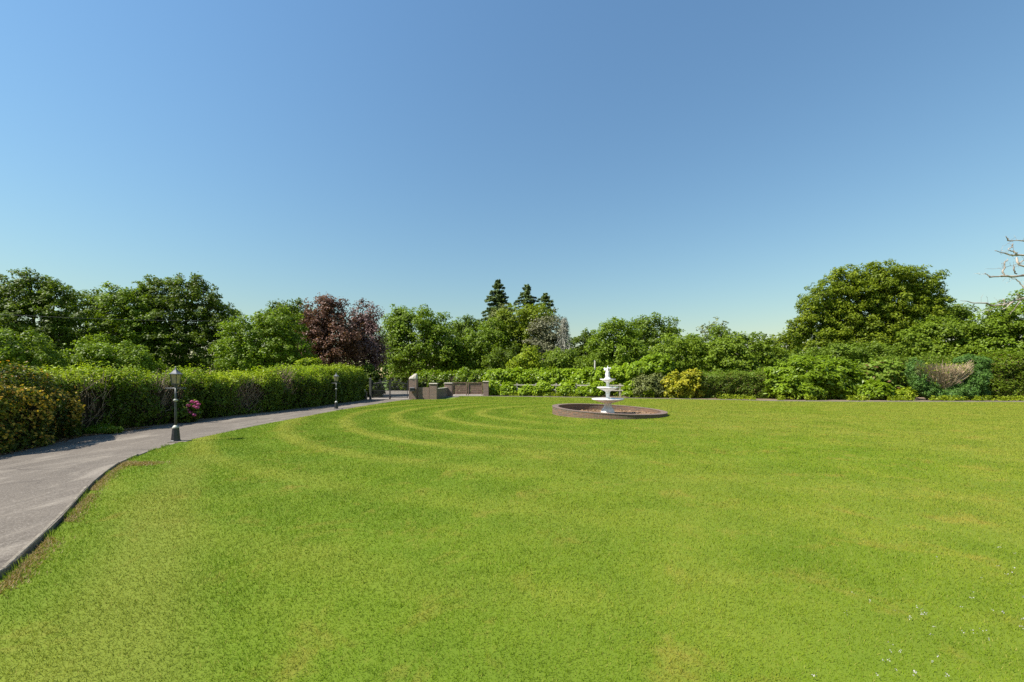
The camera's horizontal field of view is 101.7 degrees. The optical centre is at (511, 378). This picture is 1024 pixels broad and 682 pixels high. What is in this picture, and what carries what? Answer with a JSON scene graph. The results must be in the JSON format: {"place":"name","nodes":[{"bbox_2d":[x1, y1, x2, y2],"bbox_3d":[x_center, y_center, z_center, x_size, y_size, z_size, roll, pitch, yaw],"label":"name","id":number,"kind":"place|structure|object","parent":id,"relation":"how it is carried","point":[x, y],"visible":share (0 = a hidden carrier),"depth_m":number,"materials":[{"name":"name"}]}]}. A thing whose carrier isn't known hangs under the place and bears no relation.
{"place":"outdoors","nodes":[
{"label":"outdoors","id":0,"kind":"place"},
{"bbox_2d":[3,399,367,452],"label":"verge soil","id":1,"kind":"structure","parent":0,"point":[155,425],"depth_m":18.04,"materials":[{"name":"soil"}]},
{"bbox_2d":[0,358,84,453],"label":"variegated hedge","id":2,"kind":"object","parent":1,"relation":"on","point":[35,414],"visible":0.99,"depth_m":10.20,"materials":[{"name":"green plant"}]},
{"bbox_2d":[0,362,131,433],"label":"cypress hedge","id":3,"kind":"object","parent":1,"relation":"on","point":[96,398],"visible":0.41,"depth_m":12.92,"materials":[{"name":"green plant"}]},
{"bbox_2d":[0,427,151,455],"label":"leaf litter","id":4,"kind":"object","parent":1,"relation":"on","point":[62,439],"visible":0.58,"depth_m":11.33,"materials":[{"name":"plant"}]},
{"bbox_2d":[83,424,123,433],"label":"fern","id":5,"kind":"object","parent":1,"relation":"on","point":[103,428],"visible":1,"depth_m":12.44,"materials":[{"name":"green plant"}]},
{"bbox_2d":[64,361,221,428],"bbox_3d":[-13.515,0.516,15.515,2.672,2.356,4.957,0,0,0],"label":"clipped hedge","id":6,"kind":"object","parent":1,"relation":"on","point":[150,398],"visible":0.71,"depth_m":14.79,"materials":[{"name":"green plant"}]},
{"bbox_2d":[167,397,203,422],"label":"hydrangea","id":7,"kind":"object","parent":1,"relation":"on","point":[190,410],"visible":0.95,"depth_m":15.57,"materials":[{"name":"green plant"}]},
{"bbox_2d":[178,368,285,417],"bbox_3d":[-13.083,0.579,19.471,2.472,2.230,4.502,0,0,10],"label":"clipped hedge","id":8,"kind":"object","parent":1,"relation":"on","point":[244,393],"visible":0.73,"depth_m":19.30,"materials":[{"name":"green plant"}]},
{"bbox_2d":[242,363,341,410],"bbox_3d":[-12.543,0.322,24.337,2.647,2.764,7.103,0,0,4],"label":"clipped hedge","id":9,"kind":"object","parent":1,"relation":"on","point":[304,387],"visible":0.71,"depth_m":23.58,"materials":[{"name":"green plant"}]},
{"bbox_2d":[306,362,366,402],"bbox_3d":[-12.391,0.287,29.763,2.659,2.836,5.204,0,0,0],"label":"clipped hedge","id":10,"kind":"object","parent":1,"relation":"on","point":[352,379],"visible":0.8,"depth_m":29.24,"materials":[{"name":"green plant"}]},
{"bbox_2d":[0,399,411,567],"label":"driveway","id":11,"kind":"structure","parent":0,"point":[41,487],"depth_m":7.90,"materials":[{"name":"asphalt"}]},
{"bbox_2d":[0,444,169,577],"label":"kerb","id":12,"kind":"structure","parent":11,"relation":"on","point":[22,552],"depth_m":4.43,"materials":[{"name":"concrete"}]},
{"bbox_2d":[165,366,190,442],"bbox_3d":[-8.742,0.675,10.900,0.546,1.980,0.340,0,0,-15],"label":"lamp post","id":13,"kind":"object","parent":11,"relation":"on","point":[175,436],"visible":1,"depth_m":10.86,"materials":[{"name":"metal"}]},
{"bbox_2d":[334,373,342,408],"bbox_3d":[-9.421,0.675,22.457,0.546,1.980,0.340,0,0,-6],"label":"lamp post","id":14,"kind":"object","parent":11,"relation":"on","point":[336,402],"visible":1,"depth_m":22.43,"materials":[{"name":"metal"}]},
{"bbox_2d":[369,378,371,398],"bbox_3d":[-11.200,0.815,33.000,0.180,1.670,0.180,0,0,0],"label":"gate post","id":15,"kind":"object","parent":11,"relation":"on","point":[370,388],"visible":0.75,"depth_m":32.92,"materials":[{"name":"grey metal"}]},
{"bbox_2d":[372,378,407,398],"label":"iron gate","id":16,"kind":"structure","parent":15,"relation":"attached to","point":[389,387],"depth_m":32.99,"materials":[{"name":"metal"}]},
{"bbox_2d":[409,374,417,399],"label":"gate pillar","id":17,"kind":"structure","parent":11,"relation":"on","point":[413,380],"depth_m":32.82,"materials":[{"name":"brick"}]},
{"bbox_2d":[57,378,623,526],"bbox_3d":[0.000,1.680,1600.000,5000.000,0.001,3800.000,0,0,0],"label":"ground","id":18,"kind":"structure","parent":0,"point":[385,389],"depth_m":36.49,"materials":[{"name":"green plant"}]},
{"bbox_2d":[0,327,69,382],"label":"hawthorn tree","id":19,"kind":"object","parent":18,"relation":"on","point":[34,355],"visible":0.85,"depth_m":25.69,"materials":[{"name":"green plant"}]},
{"bbox_2d":[0,267,93,370],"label":"alder tree","id":20,"kind":"object","parent":18,"relation":"on","point":[42,301],"visible":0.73,"depth_m":31.24,"materials":[{"name":"green plant"}]},
{"bbox_2d":[58,287,125,371],"bbox_3d":[-39.977,-3.437,38.943,7.698,10.382,4.908,0,0,0],"label":"alder tree","id":21,"kind":"object","parent":18,"relation":"on","point":[84,303],"visible":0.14,"depth_m":38.18,"materials":[{"name":"green plant"}]},
{"bbox_2d":[52,332,168,374],"bbox_3d":[-28.580,-0.820,29.933,7.091,5.141,3.785,0,0,0],"label":"elder tree","id":22,"kind":"object","parent":18,"relation":"on","point":[134,355],"visible":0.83,"depth_m":29.21,"materials":[{"name":"green plant"}]},
{"bbox_2d":[75,281,176,359],"bbox_3d":[-32.219,-3.127,34.879,7.720,9.760,4.779,0,0,0],"label":"alder tree","id":23,"kind":"object","parent":18,"relation":"on","point":[110,323],"visible":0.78,"depth_m":34.04,"materials":[{"name":"green plant"}]},
{"bbox_2d":[118,271,245,375],"bbox_3d":[-28.977,-3.857,36.873,11.198,11.218,8.211,0,0,0],"label":"alder tree","id":24,"kind":"object","parent":18,"relation":"on","point":[190,336],"visible":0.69,"depth_m":35.73,"materials":[{"name":"green plant"}]},
{"bbox_2d":[207,303,318,374],"bbox_3d":[-19.523,-2.070,33.105,8.395,7.644,4.688,0,0,0],"label":"lime tree","id":25,"kind":"object","parent":18,"relation":"on","point":[249,353],"visible":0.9,"depth_m":31.87,"materials":[{"name":"green plant"}]},
{"bbox_2d":[257,297,326,364],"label":"ash tree","id":26,"kind":"object","parent":18,"relation":"on","point":[295,310],"visible":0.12,"depth_m":43.16,"materials":[{"name":"green plant"}]},
{"bbox_2d":[288,357,323,369],"bbox_3d":[-14.705,0.102,30.044,2.715,3.297,1.809,0,0,0],"label":"whitebeam","id":27,"kind":"object","parent":18,"relation":"on","point":[308,361],"visible":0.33,"depth_m":29.67,"materials":[{"name":"green plant"}]},
{"bbox_2d":[295,292,366,366],"bbox_3d":[-16.510,-3.037,37.787,6.535,9.581,5.011,0,0,-15],"label":"copper beech","id":28,"kind":"object","parent":18,"relation":"on","point":[323,325],"visible":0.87,"depth_m":37.02,"materials":[{"name":"purple plant"}]},
{"bbox_2d":[346,298,390,370],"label":"purple plum","id":29,"kind":"object","parent":18,"relation":"on","point":[374,349],"visible":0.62,"depth_m":40.26,"materials":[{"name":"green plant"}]},
{"bbox_2d":[357,362,386,396],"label":"holly bush","id":30,"kind":"object","parent":18,"relation":"on","point":[371,372],"visible":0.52,"depth_m":36.91,"materials":[{"name":"green plant"}]},
{"bbox_2d":[384,370,426,389],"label":"lane hedge","id":31,"kind":"object","parent":18,"relation":"on","point":[404,379],"visible":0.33,"depth_m":58.28,"materials":[{"name":"green plant"}]},
{"bbox_2d":[376,304,470,378],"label":"maple tree","id":32,"kind":"object","parent":18,"relation":"on","point":[397,325],"visible":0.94,"depth_m":54.18,"materials":[{"name":"green plant"}]},
{"bbox_2d":[418,387,428,398],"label":"brick wall","id":33,"kind":"structure","parent":18,"relation":"on","point":[423,392],"depth_m":32.98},
{"bbox_2d":[429,383,437,398],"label":"brick pier","id":34,"kind":"structure","parent":18,"relation":"on","point":[433,390],"depth_m":32.81,"materials":[{"name":"brick"}]},
{"bbox_2d":[4,352,863,383],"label":"distant wood","id":35,"kind":"object","parent":18,"relation":"on","point":[385,368],"visible":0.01,"depth_m":111.58,"materials":[{"name":"green plant"}]},
{"bbox_2d":[438,387,447,398],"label":"brick wall","id":36,"kind":"structure","parent":18,"relation":"on","point":[442,392],"depth_m":35.98,"materials":[{"name":"brick"}]},
{"bbox_2d":[444,383,452,396],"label":"brick pier","id":37,"kind":"structure","parent":18,"relation":"on","point":[449,389],"depth_m":38.02,"materials":[{"name":"brick"}]},
{"bbox_2d":[431,337,468,374],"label":"holly tree","id":38,"kind":"object","parent":18,"relation":"on","point":[459,363],"visible":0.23,"depth_m":56.26,"materials":[{"name":"green plant"}]},
{"bbox_2d":[411,366,522,392],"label":"roadside hedge","id":39,"kind":"object","parent":18,"relation":"on","point":[441,379],"visible":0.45,"depth_m":45.68,"materials":[{"name":"green plant"}]},
{"bbox_2d":[445,314,492,368],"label":"oak tree","id":40,"kind":"object","parent":18,"relation":"on","point":[459,327],"visible":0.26,"depth_m":64.86,"materials":[{"name":"green plant"}]},
{"bbox_2d":[457,316,512,374],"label":"birch tree","id":41,"kind":"object","parent":18,"relation":"on","point":[476,352],"visible":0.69,"depth_m":56.58,"materials":[{"name":"green plant"}]},
{"bbox_2d":[483,381,488,395],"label":"brick pier","id":42,"kind":"structure","parent":18,"relation":"on","point":[485,388],"depth_m":39.22,"materials":[{"name":"brick"}]},
{"bbox_2d":[452,382,482,394],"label":"board gate","id":43,"kind":"structure","parent":42,"relation":"attached to","point":[474,387],"depth_m":39.48,"materials":[{"name":"wood"}]},
{"bbox_2d":[478,279,522,323],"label":"fir tree","id":44,"kind":"object","parent":18,"relation":"on","point":[498,298],"visible":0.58,"depth_m":87.37,"materials":[{"name":"green plant"}]},
{"bbox_2d":[486,303,514,339],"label":"willow tree","id":45,"kind":"object","parent":18,"relation":"on","point":[493,313],"visible":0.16,"depth_m":61.22,"materials":[{"name":"green plant"}]},
{"bbox_2d":[481,342,522,373],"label":"holly tree","id":46,"kind":"object","parent":18,"relation":"on","point":[506,356],"visible":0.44,"depth_m":53.11,"materials":[{"name":"green plant"}]},
{"bbox_2d":[494,302,556,362],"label":"oak tree","id":47,"kind":"object","parent":18,"relation":"on","point":[518,328],"visible":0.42,"depth_m":58.64,"materials":[{"name":"green plant"}]},
{"bbox_2d":[514,284,539,318],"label":"fir tree","id":48,"kind":"object","parent":18,"relation":"on","point":[528,298],"visible":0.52,"depth_m":91.50,"materials":[{"name":"green plant"}]},
{"bbox_2d":[505,344,552,371],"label":"hazel tree","id":49,"kind":"object","parent":18,"relation":"on","point":[522,360],"visible":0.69,"depth_m":46.23,"materials":[{"name":"green plant"}]},
{"bbox_2d":[521,307,568,362],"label":"larch tree","id":50,"kind":"object","parent":18,"relation":"on","point":[549,337],"visible":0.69,"depth_m":55.84,"materials":[{"name":"grey plant"}]},
{"bbox_2d":[535,293,555,353],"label":"fir tree","id":51,"kind":"object","parent":18,"relation":"on","point":[545,298],"visible":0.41,"depth_m":89.53,"materials":[{"name":"green plant"}]},
{"bbox_2d":[543,346,585,369],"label":"elder tree","id":52,"kind":"object","parent":18,"relation":"on","point":[558,359],"visible":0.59,"depth_m":47.85,"materials":[{"name":"green plant"}]},
{"bbox_2d":[555,317,575,357],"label":"dead spruce","id":53,"kind":"object","parent":18,"relation":"on","point":[565,337],"visible":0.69,"depth_m":54.80,"materials":[{"name":"grey plant"}]},
{"bbox_2d":[566,327,600,359],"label":"thorn tree","id":54,"kind":"object","parent":18,"relation":"on","point":[583,336],"visible":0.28,"depth_m":77.00,"materials":[{"name":"green plant"}]},
{"bbox_2d":[563,353,614,370],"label":"sallow tree","id":55,"kind":"object","parent":18,"relation":"on","point":[589,362],"visible":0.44,"depth_m":47.26,"materials":[{"name":"green plant"}]},
{"bbox_2d":[583,316,648,365],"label":"ash tree","id":56,"kind":"object","parent":18,"relation":"on","point":[609,349],"visible":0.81,"depth_m":51.77,"materials":[{"name":"green plant"}]},
{"bbox_2d":[626,311,681,360],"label":"ash tree","id":57,"kind":"object","parent":18,"relation":"on","point":[650,334],"visible":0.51,"depth_m":56.70,"materials":[{"name":"green plant"}]},
{"bbox_2d":[639,329,709,374],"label":"hazel tree","id":58,"kind":"object","parent":18,"relation":"on","point":[686,351],"visible":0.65,"depth_m":42.78,"materials":[{"name":"green plant"}]},
{"bbox_2d":[681,324,731,372],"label":"hazel tree","id":59,"kind":"object","parent":18,"relation":"on","point":[722,332],"visible":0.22,"depth_m":49.50,"materials":[{"name":"green plant"}]},
{"bbox_2d":[696,317,729,340],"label":"rowan tree","id":60,"kind":"object","parent":18,"relation":"on","point":[702,331],"visible":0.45,"depth_m":59.78,"materials":[{"name":"green plant"}]},
{"bbox_2d":[699,331,789,374],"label":"hazel tree","id":61,"kind":"object","parent":18,"relation":"on","point":[733,353],"visible":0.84,"depth_m":40.68,"materials":[{"name":"green plant"}]},
{"bbox_2d":[769,332,805,355],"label":"oak tree","id":62,"kind":"object","parent":18,"relation":"on","point":[784,339],"visible":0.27,"depth_m":59.22,"materials":[{"name":"green plant"}]},
{"bbox_2d":[782,341,923,364],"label":"hedge","id":63,"kind":"object","parent":18,"relation":"on","point":[861,352],"visible":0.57,"depth_m":45.80,"materials":[{"name":"green plant"}]},
{"bbox_2d":[783,258,958,362],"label":"oak tree","id":64,"kind":"object","parent":18,"relation":"on","point":[877,293],"visible":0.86,"depth_m":54.44,"materials":[{"name":"green plant"}]},
{"bbox_2d":[894,314,1000,363],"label":"hazel tree","id":65,"kind":"object","parent":18,"relation":"on","point":[926,342],"visible":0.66,"depth_m":42.74,"materials":[{"name":"green plant"}]},
{"bbox_2d":[946,303,979,325],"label":"thorn tree","id":66,"kind":"object","parent":18,"relation":"on","point":[961,312],"visible":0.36,"depth_m":57.27,"materials":[{"name":"green plant"}]},
{"bbox_2d":[955,288,1023,360],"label":"ash tree","id":67,"kind":"object","parent":18,"relation":"on","point":[1004,331],"visible":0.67,"depth_m":41.06,"materials":[{"name":"green plant"}]},
{"bbox_2d":[958,236,1023,314],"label":"dead tree","id":68,"kind":"object","parent":18,"relation":"on","point":[1012,277],"visible":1,"depth_m":14.01,"materials":[{"name":"wood"}]},
{"bbox_2d":[367,390,497,398],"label":"road","id":69,"kind":"structure","parent":0,"point":[405,394],"depth_m":40.30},
{"bbox_2d":[0,396,1023,681],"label":"lawn","id":70,"kind":"structure","parent":0,"point":[388,662],"depth_m":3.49,"materials":[{"name":"plant"}]},
{"bbox_2d":[0,461,132,597],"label":"dry grass fringe","id":71,"kind":"object","parent":70,"relation":"on","point":[39,552],"visible":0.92,"depth_m":4.11,"materials":[{"name":"plant"}]},
{"bbox_2d":[0,444,168,581],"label":"kerb grass","id":72,"kind":"structure","parent":70,"relation":"on","point":[15,566],"depth_m":4.40,"materials":[{"name":"plant"}]},
{"bbox_2d":[118,460,171,465],"bbox_3d":[-7.212,1.626,7.968,1.396,0.040,0.726,0,0,0],"label":"dry grass patch","id":73,"kind":"object","parent":70,"relation":"on","point":[133,463],"visible":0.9,"depth_m":7.99,"materials":[{"name":"plant"}]},
{"bbox_2d":[552,403,667,418],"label":"fountain pool","id":74,"kind":"structure","parent":70,"relation":"on","point":[570,410],"depth_m":18.30,"materials":[{"name":"stone"}]},
{"bbox_2d":[592,366,623,412],"bbox_3d":[4.430,0.519,19.300,1.416,2.225,1.463,0,0,0],"label":"fountain","id":75,"kind":"object","parent":74,"relation":"on","point":[607,401],"visible":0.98,"depth_m":19.12,"materials":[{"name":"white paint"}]},
{"bbox_2d":[812,552,1023,676],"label":"clover flowers","id":76,"kind":"object","parent":70,"relation":"on","point":[930,633],"visible":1,"depth_m":2.72,"materials":[{"name":"white plant"}]},
{"bbox_2d":[0,0,1023,377],"label":"sky","id":77,"kind":"structure","parent":0,"point":[695,162],"materials":[{"name":"blue"}]},
{"bbox_2d":[642,384,654,397],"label":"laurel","id":78,"kind":"object","parent":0,"point":[647,392],"visible":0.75,"depth_m":35.36,"materials":[{"name":"green plant"}]},
{"bbox_2d":[499,395,1018,400],"bbox_3d":[28.601,1.664,35.407,63.693,0.001,10.662,0,0,9],"label":"soil bed","id":79,"kind":"object","parent":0,"point":[916,399],"visible":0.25,"depth_m":32.74,"materials":[{"name":"soil"}]},
{"bbox_2d":[489,380,500,395],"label":"laurel","id":80,"kind":"object","parent":79,"relation":"on","point":[494,386],"visible":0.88,"depth_m":39.79,"materials":[{"name":"green plant"}]},
{"bbox_2d":[481,367,522,385],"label":"laurel","id":81,"kind":"object","parent":79,"relation":"on","point":[500,375],"visible":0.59,"depth_m":42.28,"materials":[{"name":"green plant"}]},
{"bbox_2d":[498,381,517,395],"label":"laurel","id":82,"kind":"object","parent":79,"relation":"on","point":[505,388],"visible":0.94,"depth_m":39.54,"materials":[{"name":"green plant"}]},
{"bbox_2d":[516,384,533,395],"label":"laurel","id":83,"kind":"object","parent":79,"relation":"on","point":[526,390],"visible":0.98,"depth_m":39.24,"materials":[{"name":"green plant"}]},
{"bbox_2d":[512,367,548,388],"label":"laurel","id":84,"kind":"object","parent":79,"relation":"on","point":[527,377],"visible":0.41,"depth_m":42.14,"materials":[{"name":"green plant"}]},
{"bbox_2d":[532,380,551,395],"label":"laurel","id":85,"kind":"object","parent":79,"relation":"on","point":[543,387],"visible":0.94,"depth_m":38.72,"materials":[{"name":"green plant"}]},
{"bbox_2d":[536,367,573,394],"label":"laurel","id":86,"kind":"object","parent":79,"relation":"on","point":[553,376],"visible":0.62,"depth_m":40.87,"materials":[{"name":"green plant"}]},
{"bbox_2d":[500,383,622,396],"bbox_3d":[5.204,1.090,38.974,15.165,1.220,0.578,0,0,18],"label":"rail fence","id":87,"kind":"object","parent":79,"relation":"on","point":[556,385],"visible":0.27,"depth_m":38.77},
{"bbox_2d":[555,381,577,396],"bbox_3d":[5.022,0.985,38.359,2.073,1.548,1.641,0,0,0],"label":"laurel","id":88,"kind":"object","parent":79,"relation":"on","point":[566,387],"visible":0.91,"depth_m":37.97,"materials":[{"name":"green plant"}]},
{"bbox_2d":[563,366,597,388],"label":"laurel","id":89,"kind":"object","parent":79,"relation":"on","point":[583,377],"visible":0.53,"depth_m":40.37,"materials":[{"name":"green plant"}]},
{"bbox_2d":[574,386,589,396],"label":"laurel","id":90,"kind":"object","parent":79,"relation":"on","point":[581,391],"visible":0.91,"depth_m":37.63,"materials":[{"name":"green plant"}]},
{"bbox_2d":[585,381,605,396],"bbox_3d":[7.677,0.937,37.495,2.284,1.620,1.535,0,0,0],"label":"laurel","id":91,"kind":"object","parent":79,"relation":"on","point":[592,389],"visible":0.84,"depth_m":37.07,"materials":[{"name":"green plant"}]},
{"bbox_2d":[592,363,626,395],"bbox_3d":[9.474,0.182,39.555,4.003,3.244,3.019,0,0,0],"label":"laurel","id":92,"kind":"object","parent":79,"relation":"on","point":[616,372],"visible":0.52,"depth_m":38.99,"materials":[{"name":"green plant"}]},
{"bbox_2d":[620,380,639,396],"bbox_3d":[10.379,0.962,36.383,1.916,1.702,1.580,0,0,-28],"label":"laurel","id":93,"kind":"object","parent":79,"relation":"on","point":[627,387],"visible":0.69,"depth_m":36.02,"materials":[{"name":"green plant"}]},
{"bbox_2d":[621,361,642,382],"bbox_3d":[11.813,-0.025,39.191,4.027,3.624,3.189,0,0,0],"label":"laurel","id":94,"kind":"object","parent":79,"relation":"on","point":[626,365],"visible":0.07,"depth_m":38.86,"materials":[{"name":"green plant"}]},
{"bbox_2d":[630,372,670,397],"bbox_3d":[12.049,0.596,36.222,3.906,2.275,2.950,0,0,0],"label":"grey shrub","id":95,"kind":"object","parent":79,"relation":"on","point":[654,381],"visible":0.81,"depth_m":35.63,"materials":[{"name":"green plant"}]},
{"bbox_2d":[626,352,676,396],"bbox_3d":[12.747,-0.310,38.010,4.874,4.171,3.385,0,0,0],"label":"laurel","id":96,"kind":"object","parent":79,"relation":"on","point":[657,364],"visible":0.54,"depth_m":37.27,"materials":[{"name":"green plant"}]},
{"bbox_2d":[660,368,706,397],"bbox_3d":[14.453,0.414,34.839,3.860,2.658,2.658,0,0,0],"label":"golden shrub","id":97,"kind":"object","parent":79,"relation":"on","point":[687,383],"visible":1,"depth_m":34.55,"materials":[{"name":"yellow plant"}]},
{"bbox_2d":[695,366,777,398],"bbox_3d":[18.781,0.348,35.453,6.686,2.739,3.034,0,0,8],"label":"clipped hedge","id":98,"kind":"object","parent":79,"relation":"on","point":[745,383],"visible":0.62,"depth_m":34.42,"materials":[{"name":"green plant"}]},
{"bbox_2d":[508,391,1023,400],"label":"weeds","id":99,"kind":"object","parent":79,"relation":"on","point":[901,398],"visible":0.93,"depth_m":31.16,"materials":[{"name":"green plant"}]},
{"bbox_2d":[763,355,837,399],"bbox_3d":[22.862,-0.038,33.176,5.361,3.731,4.042,0,0,0],"label":"laurel","id":100,"kind":"object","parent":79,"relation":"on","point":[792,378],"visible":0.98,"depth_m":32.35,"materials":[{"name":"green plant"}]},
{"bbox_2d":[805,355,866,399],"bbox_3d":[25.587,-0.051,33.477,5.643,3.738,4.047,0,0,0],"label":"laurel","id":101,"kind":"object","parent":79,"relation":"on","point":[847,377],"visible":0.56,"depth_m":32.33,"materials":[{"name":"green plant"}]},
{"bbox_2d":[851,379,896,399],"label":"hosta","id":102,"kind":"object","parent":79,"relation":"on","point":[876,390],"visible":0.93,"depth_m":31.75,"materials":[{"name":"green plant"}]},
{"bbox_2d":[854,354,912,389],"bbox_3d":[29.576,-0.098,33.796,5.281,3.689,3.734,0,0,0],"label":"viburnum","id":103,"kind":"object","parent":79,"relation":"on","point":[888,370],"visible":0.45,"depth_m":32.72,"materials":[{"name":"green plant"}]},
{"bbox_2d":[893,386,917,399],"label":"hosta","id":104,"kind":"object","parent":79,"relation":"on","point":[907,391],"visible":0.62,"depth_m":31.48,"materials":[{"name":"green plant"}]},
{"bbox_2d":[870,352,971,396],"bbox_3d":[37.147,-0.324,37.535,8.543,4.102,2.961,0,0,8],"label":"clipped hedge","id":105,"kind":"object","parent":79,"relation":"on","point":[930,358],"visible":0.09,"depth_m":37.21,"materials":[{"name":"green plant"}]},
{"bbox_2d":[903,353,994,399],"bbox_3d":[33.235,-0.105,32.192,6.383,3.706,2.826,0,0,0],"label":"juniper","id":106,"kind":"object","parent":79,"relation":"on","point":[967,375],"visible":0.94,"depth_m":31.43,"materials":[{"name":"green plant"}]},
{"bbox_2d":[948,348,1023,398],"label":"hornbeam hedge","id":107,"kind":"object","parent":79,"relation":"on","point":[1008,375],"visible":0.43,"depth_m":32.74,"materials":[{"name":"green plant"}]},
{"bbox_2d":[505,396,1023,401],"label":"path","id":108,"kind":"structure","parent":0,"point":[792,400],"depth_m":31.15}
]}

